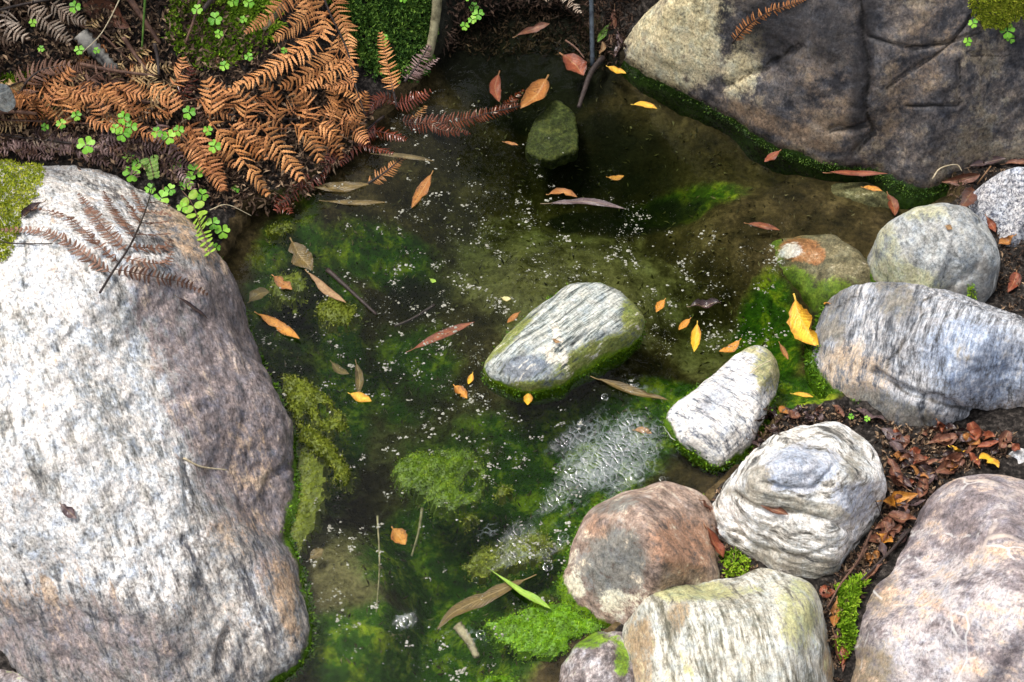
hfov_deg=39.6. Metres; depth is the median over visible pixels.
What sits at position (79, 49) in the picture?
clover sprig
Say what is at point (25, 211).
leaf
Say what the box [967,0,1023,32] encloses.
moss cushion
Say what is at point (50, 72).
fern frond
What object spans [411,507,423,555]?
twig
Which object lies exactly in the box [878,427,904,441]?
leaf
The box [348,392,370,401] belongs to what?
leaf
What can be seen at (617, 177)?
leaf
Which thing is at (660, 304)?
leaf
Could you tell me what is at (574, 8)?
fern frond
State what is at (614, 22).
leaf
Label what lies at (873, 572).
leaf
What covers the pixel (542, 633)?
algae mat
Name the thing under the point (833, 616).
leaf
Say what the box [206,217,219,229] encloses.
clover sprig
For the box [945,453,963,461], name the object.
leaf scrap
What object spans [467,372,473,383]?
leaf
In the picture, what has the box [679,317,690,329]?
leaf
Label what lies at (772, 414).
leaf
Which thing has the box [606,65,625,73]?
leaf
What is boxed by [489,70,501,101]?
leaf
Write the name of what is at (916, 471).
leaf scrap
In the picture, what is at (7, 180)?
moss cushion
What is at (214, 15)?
clover sprig
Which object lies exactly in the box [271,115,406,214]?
fern frond
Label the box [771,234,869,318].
sunken rock
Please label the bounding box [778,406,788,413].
leaf
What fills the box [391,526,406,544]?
leaf
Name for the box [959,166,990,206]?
leaf
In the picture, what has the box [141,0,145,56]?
tall grass
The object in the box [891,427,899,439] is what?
leaf scrap
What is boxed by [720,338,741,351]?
leaf
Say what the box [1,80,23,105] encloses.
fern frond
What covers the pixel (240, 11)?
moss patch
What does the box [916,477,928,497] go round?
leaf scrap
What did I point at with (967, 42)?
clover sprig
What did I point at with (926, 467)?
leaf scrap
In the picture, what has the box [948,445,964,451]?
leaf
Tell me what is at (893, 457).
leaf scrap
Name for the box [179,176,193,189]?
clover sprig
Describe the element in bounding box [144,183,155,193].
clover sprig
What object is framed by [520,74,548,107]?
leaf
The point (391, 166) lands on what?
fern frond
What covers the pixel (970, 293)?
moss patch
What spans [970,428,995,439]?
leaf scrap
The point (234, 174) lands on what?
leaf litter
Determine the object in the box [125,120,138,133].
clover sprig
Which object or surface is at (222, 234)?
clover sprig
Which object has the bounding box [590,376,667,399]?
leaf
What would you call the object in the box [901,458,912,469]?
leaf scrap
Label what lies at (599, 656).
river rock
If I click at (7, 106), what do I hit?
flat stone
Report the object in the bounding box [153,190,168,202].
clover sprig
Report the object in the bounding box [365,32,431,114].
fern frond
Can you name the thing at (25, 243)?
twig
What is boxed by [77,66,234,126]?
fern frond
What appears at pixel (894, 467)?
leaf
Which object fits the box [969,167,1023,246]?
river rock
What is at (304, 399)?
algae mat
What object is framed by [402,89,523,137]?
fern frond
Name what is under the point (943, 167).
twig
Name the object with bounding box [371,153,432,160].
leaf
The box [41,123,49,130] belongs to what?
clover sprig
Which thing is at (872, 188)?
leaf
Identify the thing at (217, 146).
clover sprig
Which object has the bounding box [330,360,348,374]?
leaf
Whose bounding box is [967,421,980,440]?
leaf scrap
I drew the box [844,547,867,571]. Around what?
twig
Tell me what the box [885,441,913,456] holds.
leaf
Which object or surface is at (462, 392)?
leaf
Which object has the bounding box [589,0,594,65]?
rod
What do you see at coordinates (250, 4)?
clover sprig
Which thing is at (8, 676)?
river rock
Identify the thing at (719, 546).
leaf
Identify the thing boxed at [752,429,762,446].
leaf
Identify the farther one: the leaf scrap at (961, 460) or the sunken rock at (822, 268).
the sunken rock at (822, 268)
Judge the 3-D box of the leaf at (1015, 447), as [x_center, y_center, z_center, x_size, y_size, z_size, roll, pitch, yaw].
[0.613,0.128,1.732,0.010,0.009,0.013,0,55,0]
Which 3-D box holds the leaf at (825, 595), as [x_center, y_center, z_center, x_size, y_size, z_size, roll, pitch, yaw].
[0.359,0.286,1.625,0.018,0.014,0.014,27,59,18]
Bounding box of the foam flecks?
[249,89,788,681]
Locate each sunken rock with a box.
[525,100,578,168]
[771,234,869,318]
[831,182,888,208]
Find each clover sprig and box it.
[29,19,36,26]
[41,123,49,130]
[56,119,65,130]
[69,0,83,12]
[71,111,81,120]
[74,45,83,54]
[76,136,96,153]
[110,124,120,134]
[115,127,130,141]
[118,111,131,124]
[122,166,139,181]
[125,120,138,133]
[132,158,142,168]
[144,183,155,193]
[151,127,161,137]
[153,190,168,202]
[161,130,175,144]
[164,183,175,195]
[173,125,186,135]
[176,202,187,211]
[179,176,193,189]
[182,106,195,119]
[186,163,202,179]
[191,4,202,13]
[197,189,208,200]
[203,126,212,135]
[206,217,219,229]
[208,12,221,24]
[208,139,220,152]
[213,243,220,250]
[215,29,222,37]
[215,224,229,238]
[219,61,228,70]
[227,0,238,6]
[240,16,246,22]
[243,0,253,12]
[244,52,253,60]
[460,22,468,30]
[468,15,475,23]
[469,2,478,10]
[472,9,483,19]
[963,37,971,45]
[968,19,977,27]
[999,24,1014,38]
[1006,35,1014,43]
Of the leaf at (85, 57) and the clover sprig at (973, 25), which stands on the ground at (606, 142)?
the leaf at (85, 57)
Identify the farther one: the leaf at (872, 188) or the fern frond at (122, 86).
the leaf at (872, 188)
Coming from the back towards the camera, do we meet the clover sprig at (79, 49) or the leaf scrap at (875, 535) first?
the clover sprig at (79, 49)
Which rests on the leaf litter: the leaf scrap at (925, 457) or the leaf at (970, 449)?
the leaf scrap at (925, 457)
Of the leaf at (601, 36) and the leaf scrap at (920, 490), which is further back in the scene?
the leaf at (601, 36)
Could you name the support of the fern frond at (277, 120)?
on the ground at (606, 142)
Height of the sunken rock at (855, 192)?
0.068 m
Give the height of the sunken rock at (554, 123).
0.034 m
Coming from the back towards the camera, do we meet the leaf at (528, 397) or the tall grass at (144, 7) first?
the tall grass at (144, 7)
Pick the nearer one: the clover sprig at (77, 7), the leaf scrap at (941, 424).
the leaf scrap at (941, 424)
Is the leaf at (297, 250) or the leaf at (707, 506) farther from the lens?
the leaf at (297, 250)
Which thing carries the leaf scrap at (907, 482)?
on the leaf litter
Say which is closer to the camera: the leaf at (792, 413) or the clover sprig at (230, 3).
the leaf at (792, 413)
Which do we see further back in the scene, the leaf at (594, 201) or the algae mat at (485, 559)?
the leaf at (594, 201)
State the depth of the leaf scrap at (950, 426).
1.77 m
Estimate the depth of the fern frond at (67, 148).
1.97 m
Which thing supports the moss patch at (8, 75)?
on the ground at (606, 142)
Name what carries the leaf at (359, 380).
on the water
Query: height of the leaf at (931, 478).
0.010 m
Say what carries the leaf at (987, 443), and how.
on the leaf litter
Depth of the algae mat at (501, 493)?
1.77 m
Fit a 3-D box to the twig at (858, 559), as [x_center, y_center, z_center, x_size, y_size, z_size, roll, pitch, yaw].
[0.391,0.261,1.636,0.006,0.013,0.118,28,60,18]
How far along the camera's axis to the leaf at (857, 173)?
2.06 m
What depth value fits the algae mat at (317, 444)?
1.79 m
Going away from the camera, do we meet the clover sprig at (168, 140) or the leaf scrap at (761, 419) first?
the leaf scrap at (761, 419)
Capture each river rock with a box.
[0,669,32,681]
[480,282,646,404]
[552,481,719,629]
[559,631,633,681]
[622,568,833,681]
[657,345,782,475]
[712,421,886,578]
[866,203,999,302]
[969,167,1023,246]
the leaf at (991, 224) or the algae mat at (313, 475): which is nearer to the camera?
the algae mat at (313, 475)
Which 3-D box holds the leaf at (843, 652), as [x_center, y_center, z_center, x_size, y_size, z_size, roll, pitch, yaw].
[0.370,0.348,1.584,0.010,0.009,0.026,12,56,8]
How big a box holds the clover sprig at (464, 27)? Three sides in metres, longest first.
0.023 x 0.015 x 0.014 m
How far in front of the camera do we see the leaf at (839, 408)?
1.81 m
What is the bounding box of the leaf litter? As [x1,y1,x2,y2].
[0,0,1023,680]
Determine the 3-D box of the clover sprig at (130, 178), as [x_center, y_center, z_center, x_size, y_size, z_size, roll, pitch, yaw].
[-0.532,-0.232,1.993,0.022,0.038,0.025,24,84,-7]
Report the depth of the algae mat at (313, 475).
1.76 m
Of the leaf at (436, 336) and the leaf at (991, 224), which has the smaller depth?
the leaf at (436, 336)
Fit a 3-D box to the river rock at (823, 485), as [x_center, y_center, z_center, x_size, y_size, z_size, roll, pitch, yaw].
[0.360,0.199,1.722,0.223,0.248,0.187,-37,63,-23]
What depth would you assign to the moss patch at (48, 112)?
1.97 m
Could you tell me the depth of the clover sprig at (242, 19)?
2.01 m
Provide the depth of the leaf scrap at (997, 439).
1.74 m
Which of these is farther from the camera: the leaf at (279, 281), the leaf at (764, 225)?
the leaf at (764, 225)
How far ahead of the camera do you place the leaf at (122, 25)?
1.97 m
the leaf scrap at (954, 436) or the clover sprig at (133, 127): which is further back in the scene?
the clover sprig at (133, 127)
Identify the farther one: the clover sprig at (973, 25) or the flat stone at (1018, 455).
the clover sprig at (973, 25)
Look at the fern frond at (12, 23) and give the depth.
1.94 m
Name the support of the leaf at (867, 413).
on the ground at (606, 142)
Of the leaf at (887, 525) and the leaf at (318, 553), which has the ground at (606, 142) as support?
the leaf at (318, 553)
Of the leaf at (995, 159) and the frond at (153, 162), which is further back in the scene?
the leaf at (995, 159)
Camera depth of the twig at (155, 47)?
1.97 m
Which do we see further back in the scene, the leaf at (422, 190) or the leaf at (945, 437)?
the leaf at (422, 190)
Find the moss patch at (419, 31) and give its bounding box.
[326,0,438,83]
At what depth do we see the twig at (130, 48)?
1.97 m
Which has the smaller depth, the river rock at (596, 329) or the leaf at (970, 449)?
the leaf at (970, 449)
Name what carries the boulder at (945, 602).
on the ground at (606, 142)
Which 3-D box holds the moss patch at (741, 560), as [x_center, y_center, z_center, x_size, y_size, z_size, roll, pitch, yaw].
[0.265,0.261,1.679,0.042,0.021,0.044,0,55,0]
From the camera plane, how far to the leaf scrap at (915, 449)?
1.74 m
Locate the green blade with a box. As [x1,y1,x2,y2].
[488,568,549,607]
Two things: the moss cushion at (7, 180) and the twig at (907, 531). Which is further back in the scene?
the moss cushion at (7, 180)
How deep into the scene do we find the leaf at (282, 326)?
1.91 m
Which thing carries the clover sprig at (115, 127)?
on the leaf litter
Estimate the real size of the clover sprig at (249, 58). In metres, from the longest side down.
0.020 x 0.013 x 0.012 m
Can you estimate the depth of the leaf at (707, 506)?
1.70 m
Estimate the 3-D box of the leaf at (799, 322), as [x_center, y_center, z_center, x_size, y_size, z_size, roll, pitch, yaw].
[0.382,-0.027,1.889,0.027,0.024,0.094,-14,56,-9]
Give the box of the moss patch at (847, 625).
[832,571,870,662]
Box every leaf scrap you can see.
[756,415,768,421]
[803,411,814,421]
[805,416,814,423]
[865,553,872,565]
[869,530,887,542]
[871,549,879,559]
[875,516,891,528]
[885,519,894,538]
[887,475,911,491]
[888,523,902,534]
[890,451,906,461]
[890,494,908,510]
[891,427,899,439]
[891,450,904,460]
[894,472,914,489]
[896,498,925,505]
[899,435,909,447]
[901,452,927,464]
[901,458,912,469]
[910,446,920,454]
[910,465,928,478]
[912,488,922,498]
[913,456,929,464]
[916,463,937,479]
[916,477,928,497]
[923,425,945,435]
[933,423,956,433]
[934,433,957,445]
[936,418,944,431]
[940,450,968,457]
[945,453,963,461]
[946,454,964,467]
[955,427,969,435]
[963,432,980,444]
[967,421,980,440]
[969,452,979,467]
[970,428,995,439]
[981,438,998,449]
[990,442,999,454]
[998,430,1011,449]
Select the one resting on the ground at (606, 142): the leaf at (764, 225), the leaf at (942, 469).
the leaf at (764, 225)
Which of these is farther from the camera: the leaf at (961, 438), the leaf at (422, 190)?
the leaf at (422, 190)
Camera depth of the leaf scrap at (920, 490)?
1.71 m
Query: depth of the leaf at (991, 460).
1.73 m
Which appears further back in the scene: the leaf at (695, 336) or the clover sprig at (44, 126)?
the clover sprig at (44, 126)
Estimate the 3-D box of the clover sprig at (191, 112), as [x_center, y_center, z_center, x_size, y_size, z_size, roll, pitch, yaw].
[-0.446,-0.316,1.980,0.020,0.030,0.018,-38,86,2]
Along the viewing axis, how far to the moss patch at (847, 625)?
1.61 m
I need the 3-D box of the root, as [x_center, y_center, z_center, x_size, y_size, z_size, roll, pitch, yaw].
[0.117,-0.395,2.164,0.015,0.010,0.114,18,57,12]
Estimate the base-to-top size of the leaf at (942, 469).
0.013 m
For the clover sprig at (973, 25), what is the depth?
1.91 m
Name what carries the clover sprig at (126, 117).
on the ground at (606, 142)
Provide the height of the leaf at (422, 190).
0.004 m
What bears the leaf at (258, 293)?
on the ground at (606, 142)
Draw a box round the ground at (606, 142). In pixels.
[0,0,1023,681]
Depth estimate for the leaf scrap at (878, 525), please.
1.68 m
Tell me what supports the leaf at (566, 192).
on the water
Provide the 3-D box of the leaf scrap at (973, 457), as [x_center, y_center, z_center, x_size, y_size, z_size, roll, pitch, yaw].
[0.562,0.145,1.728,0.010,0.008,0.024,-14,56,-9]
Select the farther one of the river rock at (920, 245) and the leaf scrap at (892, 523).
the river rock at (920, 245)
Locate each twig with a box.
[0,109,36,114]
[0,240,52,243]
[79,62,155,76]
[83,0,119,51]
[121,36,148,71]
[126,0,160,43]
[153,43,159,74]
[183,457,226,469]
[184,0,201,43]
[202,0,214,11]
[210,204,250,215]
[262,2,287,30]
[325,268,376,314]
[376,515,379,611]
[394,304,434,326]
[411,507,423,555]
[453,621,479,658]
[565,39,584,57]
[827,530,872,607]
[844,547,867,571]
[861,528,910,580]
[932,164,961,178]
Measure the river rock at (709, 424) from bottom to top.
0.084 m
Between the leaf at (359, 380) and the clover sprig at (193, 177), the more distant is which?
the clover sprig at (193, 177)
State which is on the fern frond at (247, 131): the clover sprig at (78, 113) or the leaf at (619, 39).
the clover sprig at (78, 113)
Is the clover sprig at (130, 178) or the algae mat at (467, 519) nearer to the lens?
the algae mat at (467, 519)
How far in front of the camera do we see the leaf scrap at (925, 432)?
1.77 m
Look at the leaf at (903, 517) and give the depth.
1.69 m
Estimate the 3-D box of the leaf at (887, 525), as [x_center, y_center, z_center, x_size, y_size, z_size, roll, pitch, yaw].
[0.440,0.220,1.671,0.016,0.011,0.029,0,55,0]
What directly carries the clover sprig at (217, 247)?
attached to the ground at (606, 142)
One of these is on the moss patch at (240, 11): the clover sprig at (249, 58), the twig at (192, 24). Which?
the twig at (192, 24)
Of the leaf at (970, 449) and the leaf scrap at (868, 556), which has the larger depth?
the leaf at (970, 449)
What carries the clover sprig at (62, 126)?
on the leaf litter
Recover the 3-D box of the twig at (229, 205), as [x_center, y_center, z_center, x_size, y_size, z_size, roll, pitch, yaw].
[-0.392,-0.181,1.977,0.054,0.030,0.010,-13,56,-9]
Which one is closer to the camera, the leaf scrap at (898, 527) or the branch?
the leaf scrap at (898, 527)
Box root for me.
[577,55,605,107]
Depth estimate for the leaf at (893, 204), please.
2.04 m
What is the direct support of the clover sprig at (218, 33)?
on the moss patch at (240, 11)
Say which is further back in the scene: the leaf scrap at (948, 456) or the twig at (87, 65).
the twig at (87, 65)
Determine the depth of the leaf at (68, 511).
1.54 m
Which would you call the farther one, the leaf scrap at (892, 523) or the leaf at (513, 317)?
the leaf at (513, 317)
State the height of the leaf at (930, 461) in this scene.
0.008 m
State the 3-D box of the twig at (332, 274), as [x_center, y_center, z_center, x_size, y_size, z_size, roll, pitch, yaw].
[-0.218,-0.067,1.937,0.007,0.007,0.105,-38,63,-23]
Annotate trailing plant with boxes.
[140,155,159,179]
[180,189,215,255]
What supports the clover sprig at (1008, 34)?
on the boulder at (910, 98)
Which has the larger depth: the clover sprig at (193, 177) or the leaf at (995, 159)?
the leaf at (995, 159)
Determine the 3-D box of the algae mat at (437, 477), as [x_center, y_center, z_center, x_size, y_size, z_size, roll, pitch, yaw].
[-0.089,0.177,1.778,0.132,0.030,0.106,0,55,0]
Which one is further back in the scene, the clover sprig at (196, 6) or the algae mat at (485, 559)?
the clover sprig at (196, 6)
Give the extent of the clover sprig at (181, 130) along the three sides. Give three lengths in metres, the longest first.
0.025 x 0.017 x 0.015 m
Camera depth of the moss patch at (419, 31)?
2.15 m
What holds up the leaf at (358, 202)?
on the water
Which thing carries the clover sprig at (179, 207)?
on the boulder at (159, 558)
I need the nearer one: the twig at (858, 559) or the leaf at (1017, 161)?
the twig at (858, 559)
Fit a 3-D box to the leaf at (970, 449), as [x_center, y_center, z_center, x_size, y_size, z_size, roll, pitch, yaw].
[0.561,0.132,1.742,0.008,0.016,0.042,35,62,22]
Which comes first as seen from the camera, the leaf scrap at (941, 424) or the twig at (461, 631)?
the twig at (461, 631)
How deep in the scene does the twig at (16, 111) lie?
1.95 m
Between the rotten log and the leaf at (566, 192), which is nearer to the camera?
the rotten log
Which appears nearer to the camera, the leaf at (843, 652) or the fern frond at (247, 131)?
the leaf at (843, 652)
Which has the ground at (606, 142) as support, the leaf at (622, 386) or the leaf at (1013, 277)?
the leaf at (1013, 277)
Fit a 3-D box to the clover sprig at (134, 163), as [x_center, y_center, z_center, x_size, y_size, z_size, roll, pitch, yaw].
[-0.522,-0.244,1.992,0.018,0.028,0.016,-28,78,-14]
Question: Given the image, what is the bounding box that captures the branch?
[425,0,441,59]
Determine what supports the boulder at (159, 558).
on the ground at (606, 142)
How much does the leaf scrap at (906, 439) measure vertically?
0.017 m
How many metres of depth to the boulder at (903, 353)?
1.78 m
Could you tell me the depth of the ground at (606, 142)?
2.01 m
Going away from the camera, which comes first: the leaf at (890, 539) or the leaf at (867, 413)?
the leaf at (890, 539)
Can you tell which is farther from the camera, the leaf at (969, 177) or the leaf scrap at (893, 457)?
the leaf at (969, 177)
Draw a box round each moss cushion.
[0,158,45,261]
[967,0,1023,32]
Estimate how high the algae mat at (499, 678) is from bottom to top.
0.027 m
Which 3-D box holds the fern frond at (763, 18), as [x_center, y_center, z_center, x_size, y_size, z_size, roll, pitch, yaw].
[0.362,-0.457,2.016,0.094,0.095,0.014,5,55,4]
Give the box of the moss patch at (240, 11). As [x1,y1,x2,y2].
[161,0,288,69]
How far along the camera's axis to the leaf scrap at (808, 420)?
1.80 m
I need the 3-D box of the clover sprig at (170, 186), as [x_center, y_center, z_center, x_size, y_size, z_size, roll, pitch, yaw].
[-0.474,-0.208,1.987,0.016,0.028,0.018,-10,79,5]
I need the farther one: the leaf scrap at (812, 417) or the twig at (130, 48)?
the twig at (130, 48)
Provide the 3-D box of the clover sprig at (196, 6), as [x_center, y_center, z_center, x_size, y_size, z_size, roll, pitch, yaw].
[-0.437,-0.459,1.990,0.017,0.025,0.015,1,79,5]
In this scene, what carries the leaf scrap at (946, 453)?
on the leaf litter
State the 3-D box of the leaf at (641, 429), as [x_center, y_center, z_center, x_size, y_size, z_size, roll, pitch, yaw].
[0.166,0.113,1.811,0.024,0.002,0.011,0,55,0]
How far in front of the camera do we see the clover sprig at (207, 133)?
1.97 m
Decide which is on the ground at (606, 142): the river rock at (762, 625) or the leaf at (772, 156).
the river rock at (762, 625)
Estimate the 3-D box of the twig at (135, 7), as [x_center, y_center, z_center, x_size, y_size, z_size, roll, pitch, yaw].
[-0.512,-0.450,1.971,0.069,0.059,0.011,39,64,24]
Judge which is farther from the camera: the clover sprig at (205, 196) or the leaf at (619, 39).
the leaf at (619, 39)
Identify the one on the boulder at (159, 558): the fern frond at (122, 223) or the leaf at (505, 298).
the fern frond at (122, 223)
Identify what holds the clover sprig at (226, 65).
on the leaf litter
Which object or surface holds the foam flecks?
on the water
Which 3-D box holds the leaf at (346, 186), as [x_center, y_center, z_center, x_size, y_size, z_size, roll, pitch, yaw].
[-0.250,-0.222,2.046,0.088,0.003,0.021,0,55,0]
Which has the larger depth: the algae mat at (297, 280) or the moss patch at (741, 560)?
the algae mat at (297, 280)
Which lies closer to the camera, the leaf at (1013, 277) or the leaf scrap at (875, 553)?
the leaf scrap at (875, 553)
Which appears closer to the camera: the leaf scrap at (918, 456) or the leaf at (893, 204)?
the leaf scrap at (918, 456)
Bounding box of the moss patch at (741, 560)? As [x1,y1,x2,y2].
[719,546,752,577]
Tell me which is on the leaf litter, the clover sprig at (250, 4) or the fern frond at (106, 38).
the fern frond at (106, 38)
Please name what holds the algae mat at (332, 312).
on the water
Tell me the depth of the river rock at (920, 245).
1.86 m
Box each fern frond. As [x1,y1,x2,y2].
[0,0,86,47]
[0,56,174,133]
[0,76,372,196]
[0,125,205,189]
[0,183,207,294]
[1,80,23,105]
[1,129,160,159]
[2,58,75,109]
[22,56,190,115]
[77,14,175,92]
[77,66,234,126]
[148,123,234,191]
[211,82,367,161]
[223,0,365,116]
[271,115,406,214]
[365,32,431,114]
[367,158,403,184]
[402,43,439,82]
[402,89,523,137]
[545,0,581,12]
[732,0,805,43]
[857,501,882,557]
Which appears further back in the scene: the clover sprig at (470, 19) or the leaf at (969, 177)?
the clover sprig at (470, 19)
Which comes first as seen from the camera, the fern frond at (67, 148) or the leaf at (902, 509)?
the leaf at (902, 509)
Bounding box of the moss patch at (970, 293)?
[967,283,976,299]
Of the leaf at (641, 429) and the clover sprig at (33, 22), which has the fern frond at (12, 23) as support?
the clover sprig at (33, 22)
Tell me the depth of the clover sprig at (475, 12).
2.23 m
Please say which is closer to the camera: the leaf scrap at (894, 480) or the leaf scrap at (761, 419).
the leaf scrap at (894, 480)
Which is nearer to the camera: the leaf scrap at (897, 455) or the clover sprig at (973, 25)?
the leaf scrap at (897, 455)
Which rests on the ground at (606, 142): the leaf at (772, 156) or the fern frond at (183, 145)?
the fern frond at (183, 145)
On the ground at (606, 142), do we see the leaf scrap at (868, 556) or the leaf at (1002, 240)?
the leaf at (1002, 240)
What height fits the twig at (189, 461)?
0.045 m
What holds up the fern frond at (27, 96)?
on the leaf litter
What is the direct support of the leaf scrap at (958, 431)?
on the leaf litter
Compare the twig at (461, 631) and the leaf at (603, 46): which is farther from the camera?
the leaf at (603, 46)
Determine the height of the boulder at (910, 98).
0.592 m
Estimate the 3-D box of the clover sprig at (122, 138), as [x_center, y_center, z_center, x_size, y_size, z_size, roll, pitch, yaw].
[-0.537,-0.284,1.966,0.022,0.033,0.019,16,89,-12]
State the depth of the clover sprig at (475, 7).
2.24 m
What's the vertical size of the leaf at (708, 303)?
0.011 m
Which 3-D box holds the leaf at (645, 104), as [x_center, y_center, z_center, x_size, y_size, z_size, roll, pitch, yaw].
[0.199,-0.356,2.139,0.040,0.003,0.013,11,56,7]
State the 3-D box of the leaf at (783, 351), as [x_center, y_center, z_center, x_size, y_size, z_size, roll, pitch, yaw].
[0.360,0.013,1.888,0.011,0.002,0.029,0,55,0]
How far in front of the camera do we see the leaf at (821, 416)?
1.81 m
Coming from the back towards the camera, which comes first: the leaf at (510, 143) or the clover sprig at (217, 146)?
the leaf at (510, 143)
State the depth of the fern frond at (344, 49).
2.06 m
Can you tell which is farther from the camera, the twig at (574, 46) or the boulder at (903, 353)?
the twig at (574, 46)
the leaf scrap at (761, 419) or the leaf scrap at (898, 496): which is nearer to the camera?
the leaf scrap at (898, 496)
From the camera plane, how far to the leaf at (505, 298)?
1.93 m
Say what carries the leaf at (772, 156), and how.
on the water
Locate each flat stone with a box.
[0,83,15,111]
[1009,448,1023,463]
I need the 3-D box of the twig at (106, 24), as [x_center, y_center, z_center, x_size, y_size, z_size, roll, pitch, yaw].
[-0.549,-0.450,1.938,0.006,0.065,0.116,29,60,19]
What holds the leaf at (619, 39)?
on the leaf litter
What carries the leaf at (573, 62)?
on the water
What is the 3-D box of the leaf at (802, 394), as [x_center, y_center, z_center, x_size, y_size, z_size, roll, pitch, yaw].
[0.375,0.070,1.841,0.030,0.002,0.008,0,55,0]
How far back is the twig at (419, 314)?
1.93 m
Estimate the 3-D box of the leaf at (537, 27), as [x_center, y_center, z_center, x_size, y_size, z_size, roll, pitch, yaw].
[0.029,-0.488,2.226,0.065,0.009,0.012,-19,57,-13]
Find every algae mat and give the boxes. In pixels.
[265,219,297,245]
[267,270,312,314]
[278,373,350,439]
[291,446,332,555]
[295,420,356,493]
[314,295,363,335]
[389,446,492,520]
[458,511,479,532]
[461,527,562,588]
[477,671,519,681]
[479,600,602,663]
[492,482,518,504]
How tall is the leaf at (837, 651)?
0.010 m
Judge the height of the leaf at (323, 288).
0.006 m
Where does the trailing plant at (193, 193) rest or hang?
hanging from the boulder at (159, 558)
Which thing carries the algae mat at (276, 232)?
on the ground at (606, 142)
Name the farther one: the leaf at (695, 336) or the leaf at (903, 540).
the leaf at (695, 336)
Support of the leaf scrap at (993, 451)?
on the ground at (606, 142)
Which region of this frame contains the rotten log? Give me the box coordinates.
[73,28,118,72]
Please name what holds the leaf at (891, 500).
on the leaf litter
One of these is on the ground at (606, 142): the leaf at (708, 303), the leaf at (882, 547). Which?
the leaf at (882, 547)
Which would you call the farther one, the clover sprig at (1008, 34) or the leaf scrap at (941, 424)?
the clover sprig at (1008, 34)
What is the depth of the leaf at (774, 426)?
1.79 m
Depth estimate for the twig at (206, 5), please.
1.99 m
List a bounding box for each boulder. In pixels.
[0,162,320,681]
[616,0,1023,209]
[802,281,1023,426]
[851,474,1023,681]
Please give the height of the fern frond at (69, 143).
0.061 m
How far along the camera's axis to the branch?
2.16 m
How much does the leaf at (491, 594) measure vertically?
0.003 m
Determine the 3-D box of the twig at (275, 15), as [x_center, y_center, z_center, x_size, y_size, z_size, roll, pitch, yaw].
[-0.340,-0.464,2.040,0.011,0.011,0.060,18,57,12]
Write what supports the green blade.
on the water
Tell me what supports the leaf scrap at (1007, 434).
on the leaf litter
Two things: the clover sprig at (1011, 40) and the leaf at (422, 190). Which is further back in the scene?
the leaf at (422, 190)
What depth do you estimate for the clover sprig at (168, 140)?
1.95 m
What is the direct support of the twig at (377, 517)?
on the ground at (606, 142)
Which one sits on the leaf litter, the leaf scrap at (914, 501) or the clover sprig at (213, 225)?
the leaf scrap at (914, 501)
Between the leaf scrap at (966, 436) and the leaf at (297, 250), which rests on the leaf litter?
the leaf scrap at (966, 436)
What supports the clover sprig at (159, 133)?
on the leaf litter
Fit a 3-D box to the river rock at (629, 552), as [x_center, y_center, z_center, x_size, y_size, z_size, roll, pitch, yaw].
[0.152,0.251,1.689,0.208,0.203,0.203,0,55,0]
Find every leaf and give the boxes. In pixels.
[21,200,45,218]
[58,55,89,65]
[59,502,76,518]
[77,0,129,28]
[175,295,207,318]
[247,287,268,302]
[254,311,299,338]
[272,274,291,289]
[288,237,312,269]
[305,269,344,301]
[308,548,322,559]
[312,181,368,191]
[319,200,386,204]
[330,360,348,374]
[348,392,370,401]
[355,359,363,391]
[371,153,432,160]
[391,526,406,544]
[408,322,473,351]
[411,171,432,207]
[437,574,535,629]
[453,384,466,397]
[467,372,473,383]
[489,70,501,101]
[501,296,510,300]
[502,141,517,144]
[507,311,520,322]
[512,22,549,37]
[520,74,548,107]
[523,393,532,404]
[540,198,624,208]
[546,188,576,196]
[559,52,586,74]
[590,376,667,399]
[597,22,610,41]
[599,42,605,55]
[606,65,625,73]
[606,175,623,179]
[609,3,616,41]
[614,31,622,55]
[631,101,656,108]
[635,426,650,433]
[655,298,665,311]
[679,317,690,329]
[687,298,719,307]
[691,321,700,350]
[699,499,711,511]
[704,524,724,556]
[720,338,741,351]
[744,222,778,229]
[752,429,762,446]
[761,422,777,430]
[761,505,788,514]
[763,405,778,423]
[764,150,780,161]
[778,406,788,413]
[779,342,787,358]
[787,293,818,345]
[788,410,800,418]
[790,392,812,396]
[813,411,823,419]
[819,585,834,597]
[823,170,886,175]
[829,596,839,626]
[832,404,844,416]
[832,628,845,670]
[839,646,848,663]
[851,408,884,419]
[862,185,881,190]
[863,564,881,582]
[877,491,917,506]
[877,533,892,542]
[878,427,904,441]
[878,539,886,555]
[880,519,894,537]
[884,510,916,522]
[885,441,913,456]
[886,191,898,214]
[887,456,902,483]
[893,527,909,550]
[896,505,909,513]
[911,458,938,465]
[912,473,934,483]
[925,434,951,444]
[930,452,958,473]
[942,173,979,185]
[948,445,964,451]
[957,434,971,441]
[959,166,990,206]
[964,156,1005,168]
[964,441,975,457]
[975,440,998,447]
[976,453,999,467]
[985,214,995,231]
[999,234,1016,244]
[1000,159,1023,164]
[1008,270,1020,291]
[1010,442,1020,450]
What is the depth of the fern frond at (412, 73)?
2.15 m

